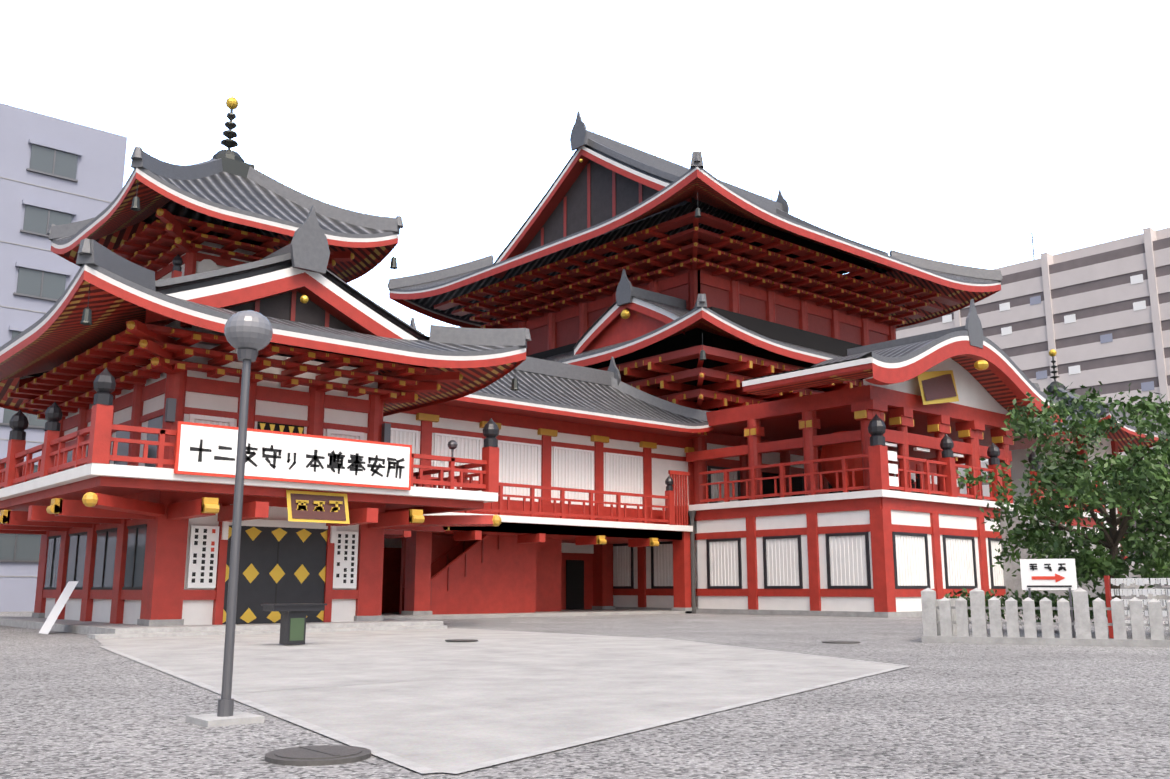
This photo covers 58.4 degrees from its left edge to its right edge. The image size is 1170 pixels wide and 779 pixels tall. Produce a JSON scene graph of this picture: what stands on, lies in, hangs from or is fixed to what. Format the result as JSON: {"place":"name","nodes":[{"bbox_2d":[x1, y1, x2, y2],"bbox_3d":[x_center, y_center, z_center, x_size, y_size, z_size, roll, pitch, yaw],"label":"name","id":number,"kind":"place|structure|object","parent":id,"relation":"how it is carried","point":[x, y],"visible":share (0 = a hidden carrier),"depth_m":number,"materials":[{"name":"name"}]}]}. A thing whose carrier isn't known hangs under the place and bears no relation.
{"place":"outdoors","nodes":[
{"label":"outdoors","id":0,"kind":"place"},
{"bbox_2d":[0,103,126,611],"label":"building","id":1,"kind":"structure","parent":0,"point":[55,171],"depth_m":63.26,"materials":[{"name":"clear concrete"}]},
{"bbox_2d":[0,611,1169,778],"bbox_3d":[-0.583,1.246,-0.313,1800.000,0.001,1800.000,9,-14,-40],"label":"ground","id":2,"kind":"structure","parent":0,"point":[76,706],"depth_m":10.37,"materials":[{"name":"grey gravel"}]},
{"bbox_2d":[185,310,272,727],"bbox_3d":[-3.522,1.214,10.622,0.560,4.150,0.560,9,-14,-40],"label":"lamp post","id":3,"kind":"object","parent":2,"relation":"on","point":[248,334],"visible":1,"depth_m":10.61,"materials":[{"name":"metal"}]},
{"bbox_2d":[0,94,530,638],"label":"temple building","id":4,"kind":"structure","parent":2,"relation":"on","point":[120,366],"depth_m":33.55,"materials":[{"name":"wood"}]},
{"bbox_2d":[96,628,908,773],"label":"concrete slab","id":5,"kind":"structure","parent":2,"relation":"on","point":[423,701],"depth_m":14.64,"materials":[{"name":"concrete"}]},
{"bbox_2d":[261,603,326,644],"bbox_3d":[-6.730,5.406,24.149,1.320,0.910,0.680,9,-14,-40],"label":"offering stand","id":6,"kind":"object","parent":5,"relation":"on","point":[293,625],"visible":1,"depth_m":23.97,"materials":[{"name":"black paint"}]},
{"bbox_2d":[381,317,713,619],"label":"wing","id":7,"kind":"structure","parent":2,"relation":"on","point":[594,466],"depth_m":52.43,"materials":[{"name":"red paint"}]},
{"bbox_2d":[387,111,1169,617],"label":"hall","id":8,"kind":"structure","parent":2,"relation":"on","point":[841,443],"depth_m":59.35,"materials":[{"name":"wood"}]},
{"bbox_2d":[944,587,1107,625],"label":"shrubs","id":9,"kind":"object","parent":2,"relation":"on","point":[1052,597],"visible":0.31,"depth_m":32.58,"materials":[{"name":"green plant"}]},
{"bbox_2d":[896,227,1169,586],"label":"apartment block","id":10,"kind":"structure","parent":2,"relation":"on","point":[1093,315],"depth_m":127.94,"materials":[{"name":"grey concrete"}]},
{"bbox_2d":[921,588,1169,647],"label":"stone fence","id":11,"kind":"object","parent":2,"relation":"on","point":[945,619],"visible":1,"depth_m":24.44,"materials":[{"name":"grey stone"}]},
{"bbox_2d":[1020,559,1076,637],"bbox_3d":[11.308,5.128,25.443,1.240,2.000,0.084,-5,-12,24],"label":"toilet sign","id":12,"kind":"object","parent":2,"relation":"on","point":[1048,574],"visible":1,"depth_m":25.55,"materials":[{"name":"white metal"}]},
{"bbox_2d":[956,381,1169,598],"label":"tree","id":13,"kind":"object","parent":2,"relation":"on","point":[1063,478],"visible":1,"depth_m":28.61,"materials":[{"name":"green plant"}]},
{"bbox_2d":[1104,576,1169,637],"bbox_3d":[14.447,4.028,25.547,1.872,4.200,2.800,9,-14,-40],"label":"rack","id":14,"kind":"object","parent":2,"relation":"on","point":[1109,592],"visible":0.58,"depth_m":25.36,"materials":[{"name":"paint"}]},
{"bbox_2d":[0,0,1169,336],"label":"sky","id":15,"kind":"structure","parent":0,"point":[956,132],"materials":[{"name":"white"}]},
{"bbox_2d":[1010,349,1165,566],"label":"pagoda","id":16,"kind":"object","parent":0,"point":[1120,439],"depth_m":87.12,"materials":[{"name":"white paint"}]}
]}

